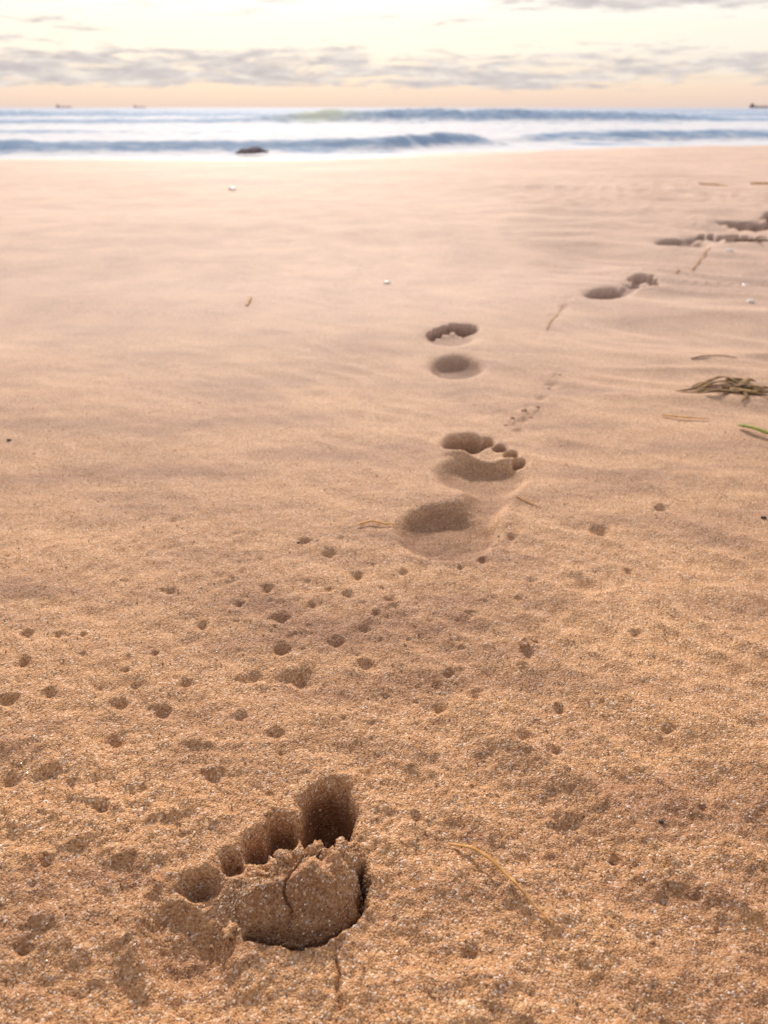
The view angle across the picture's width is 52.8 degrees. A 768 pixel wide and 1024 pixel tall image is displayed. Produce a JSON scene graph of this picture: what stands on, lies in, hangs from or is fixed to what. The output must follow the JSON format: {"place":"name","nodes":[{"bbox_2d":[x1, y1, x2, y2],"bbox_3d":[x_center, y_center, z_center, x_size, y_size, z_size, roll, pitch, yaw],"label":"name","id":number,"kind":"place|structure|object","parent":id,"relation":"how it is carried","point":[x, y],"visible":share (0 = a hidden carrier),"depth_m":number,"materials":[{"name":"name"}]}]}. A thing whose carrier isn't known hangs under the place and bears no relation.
{"place":"outdoors","nodes":[
{"label":"outdoors","id":0,"kind":"place"},
{"bbox_2d":[0,145,767,1023],"bbox_3d":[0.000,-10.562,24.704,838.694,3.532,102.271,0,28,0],"label":"sand ground","id":1,"kind":"structure","parent":0,"point":[124,283],"depth_m":0.63,"materials":[{"name":"beige sand"}]},
{"bbox_2d":[208,943,214,951],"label":"sand clump","id":2,"kind":"object","parent":1,"relation":"on","point":[211,947],"visible":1,"depth_m":0.36,"materials":[{"name":"beige sand"}]},
{"bbox_2d":[215,920,224,930],"bbox_3d":[-0.078,0.197,0.367,0.004,0.004,0.005,-12,30,-21],"label":"sand clump","id":3,"kind":"object","parent":1,"relation":"on","point":[219,926],"visible":1,"depth_m":0.37,"materials":[{"name":"beige sand"}]},
{"bbox_2d":[221,921,239,945],"bbox_3d":[-0.072,0.198,0.363,0.008,0.008,0.012,17,32,29],"label":"sand clump","id":4,"kind":"object","parent":1,"relation":"on","point":[228,932],"visible":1,"depth_m":0.36,"materials":[{"name":"beige sand"}]},
{"bbox_2d":[236,873,246,886],"bbox_3d":[-0.068,0.180,0.377,0.008,0.006,0.007,4,28,7],"label":"sand clump","id":5,"kind":"object","parent":1,"relation":"on","point":[241,878],"visible":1,"depth_m":0.38,"materials":[{"name":"beige sand"}]},
{"bbox_2d":[138,779,370,991],"bbox_3d":[-0.050,0.194,0.385,0.135,0.060,0.079,-24,36,-38],"label":"footprint","id":6,"kind":"object","parent":1,"relation":"on","point":[335,804],"visible":0.94,"depth_m":0.37},
{"bbox_2d":[255,869,268,876],"bbox_3d":[-0.060,0.179,0.381,0.008,0.005,0.006,12,30,21],"label":"sand clump","id":7,"kind":"object","parent":1,"relation":"on","point":[259,872],"visible":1,"depth_m":0.38,"materials":[{"name":"beige sand"}]},
{"bbox_2d":[273,848,283,860],"bbox_3d":[-0.051,0.170,0.382,0.008,0.006,0.009,-4,28,-8],"label":"sand clump","id":8,"kind":"object","parent":1,"relation":"on","point":[277,854],"visible":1,"depth_m":0.38,"materials":[{"name":"beige sand"}]},
{"bbox_2d":[282,853,292,862],"bbox_3d":[-0.047,0.169,0.378,0.006,0.004,0.005,16,32,28],"label":"sand clump","id":9,"kind":"object","parent":1,"relation":"on","point":[287,857],"visible":1,"depth_m":0.38,"materials":[{"name":"beige sand"}]},
{"bbox_2d":[313,839,322,849],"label":"sand clump","id":10,"kind":"object","parent":1,"relation":"on","point":[318,844],"visible":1,"depth_m":0.39,"materials":[{"name":"beige sand"}]},
{"bbox_2d":[334,836,348,846],"bbox_3d":[-0.022,0.167,0.391,0.008,0.005,0.006,-17,32,-29],"label":"sand clump","id":11,"kind":"object","parent":1,"relation":"on","point":[340,839],"visible":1,"depth_m":0.39,"materials":[{"name":"beige sand"}]},
{"bbox_2d":[356,520,397,524],"bbox_3d":[-0.006,0.011,0.703,0.038,0.005,0.008,0,28,0],"label":"straw piece","id":12,"kind":"object","parent":1,"relation":"on","point":[367,521],"visible":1,"depth_m":0.70,"materials":[{"name":"beige plant"}]},
{"bbox_2d":[0,380,767,1023],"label":"loose sand grains","id":13,"kind":"object","parent":1,"relation":"on","point":[348,850],"visible":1,"depth_m":0.40},
{"bbox_2d":[423,321,485,378],"bbox_3d":[0.116,-0.252,1.241,0.105,0.035,0.302,0,28,0],"label":"footprint","id":14,"kind":"object","parent":1,"relation":"on","point":[447,361],"visible":0.85,"depth_m":1.21},
{"bbox_2d":[392,432,532,560],"bbox_3d":[0.089,-0.011,0.784,0.112,0.042,0.304,7,28,14],"label":"footprint","id":15,"kind":"object","parent":1,"relation":"on","point":[481,476],"visible":0.94,"depth_m":0.76},
{"bbox_2d":[448,843,552,923],"bbox_3d":[0.058,0.180,0.383,0.006,0.007,0.065,-24,36,-38],"label":"grass stalk","id":16,"kind":"object","parent":1,"relation":"on","point":[495,863],"depth_m":0.38,"materials":[{"name":"plant"}]},
{"bbox_2d":[519,641,529,648],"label":"sand clump","id":17,"kind":"object","parent":1,"relation":"on","point":[524,645],"visible":1,"depth_m":0.55,"materials":[{"name":"beige sand"}]},
{"bbox_2d":[584,273,663,299],"bbox_3d":[0.512,-0.454,1.633,0.098,0.057,0.293,21,34,35],"label":"footprint","id":18,"kind":"object","parent":1,"relation":"on","point":[637,282],"visible":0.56,"depth_m":1.60},
{"bbox_2d":[661,414,708,418],"bbox_3d":[0.367,-0.116,0.945,0.055,0.003,0.006,10,29,19],"label":"seagrass blade","id":19,"kind":"object","parent":1,"relation":"on","point":[683,416],"visible":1,"depth_m":0.94,"materials":[{"name":"plant"}]},
{"bbox_2d":[674,246,710,273],"bbox_3d":[0.772,-0.621,1.914,0.012,0.024,0.450,15,31,27],"label":"seagrass blade","id":20,"kind":"object","parent":1,"relation":"on","point":[698,261],"visible":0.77,"depth_m":1.92,"materials":[{"name":"plant"}]},
{"bbox_2d":[657,234,755,246],"bbox_3d":[0.912,-0.746,2.233,0.374,0.087,0.172,-19,33,-31],"label":"footprint","id":21,"kind":"object","parent":1,"relation":"on","point":[686,241],"visible":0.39,"depth_m":2.28},
{"bbox_2d":[725,236,767,242],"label":"dark seaweed heap","id":22,"kind":"object","parent":21,"relation":"on","point":[756,239],"visible":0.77,"depth_m":2.17,"materials":[{"name":"brown plant"}]},
{"bbox_2d":[699,183,727,185],"bbox_3d":[1.800,-1.803,4.257,0.161,0.018,0.083,0,28,0],"label":"driftweed piece","id":23,"kind":"object","parent":1,"relation":"on","point":[712,184],"visible":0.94,"depth_m":4.25,"materials":[{"name":"plant"}]},
{"bbox_2d":[691,355,736,358],"bbox_3d":[0.489,-0.231,1.149,0.069,0.004,0.011,0,28,0],"label":"brown seaweed strand","id":24,"kind":"object","parent":1,"relation":"on","point":[711,355],"visible":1,"depth_m":1.15},
{"bbox_2d":[676,376,767,401],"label":"seaweed tangle","id":25,"kind":"object","parent":1,"relation":"on","point":[737,385],"visible":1,"depth_m":1.04,"materials":[{"name":"brown plant"}]},
{"bbox_2d":[719,211,767,231],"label":"footprint","id":26,"kind":"object","parent":1,"relation":"on","point":[755,226],"visible":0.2,"depth_m":2.59},
{"bbox_2d":[737,424,767,433],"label":"green seagrass blade","id":27,"kind":"object","parent":1,"relation":"on","point":[754,428],"visible":1,"depth_m":0.89,"materials":[{"name":"green plant"}]},
{"bbox_2d":[750,182,767,184],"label":"driftweed piece","id":28,"kind":"object","parent":1,"relation":"on","point":[753,183],"visible":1,"depth_m":4.13,"materials":[{"name":"plant"}]},
{"bbox_2d":[0,107,767,158],"bbox_3d":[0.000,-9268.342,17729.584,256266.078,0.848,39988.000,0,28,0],"label":"sea","id":29,"kind":"structure","parent":0,"point":[122,133],"depth_m":28.25,"materials":[{"name":"liquid"}]},
{"bbox_2d":[236,147,268,153],"bbox_3d":[-2.399,-6.572,14.067,0.602,0.116,0.329,0,28,0],"label":"rock","id":30,"kind":"object","parent":29,"relation":"in","point":[253,150],"visible":1,"depth_m":13.98,"materials":[{"name":"grey stone"}]},
{"bbox_2d":[749,103,767,107],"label":"cargo ship","id":31,"kind":"object","parent":29,"relation":"on","point":[753,106],"visible":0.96,"depth_m":2035.16},
{"bbox_2d":[0,0,767,107],"label":"sky","id":32,"kind":"structure","parent":0,"point":[73,53],"materials":[{"name":"white"}]}
]}

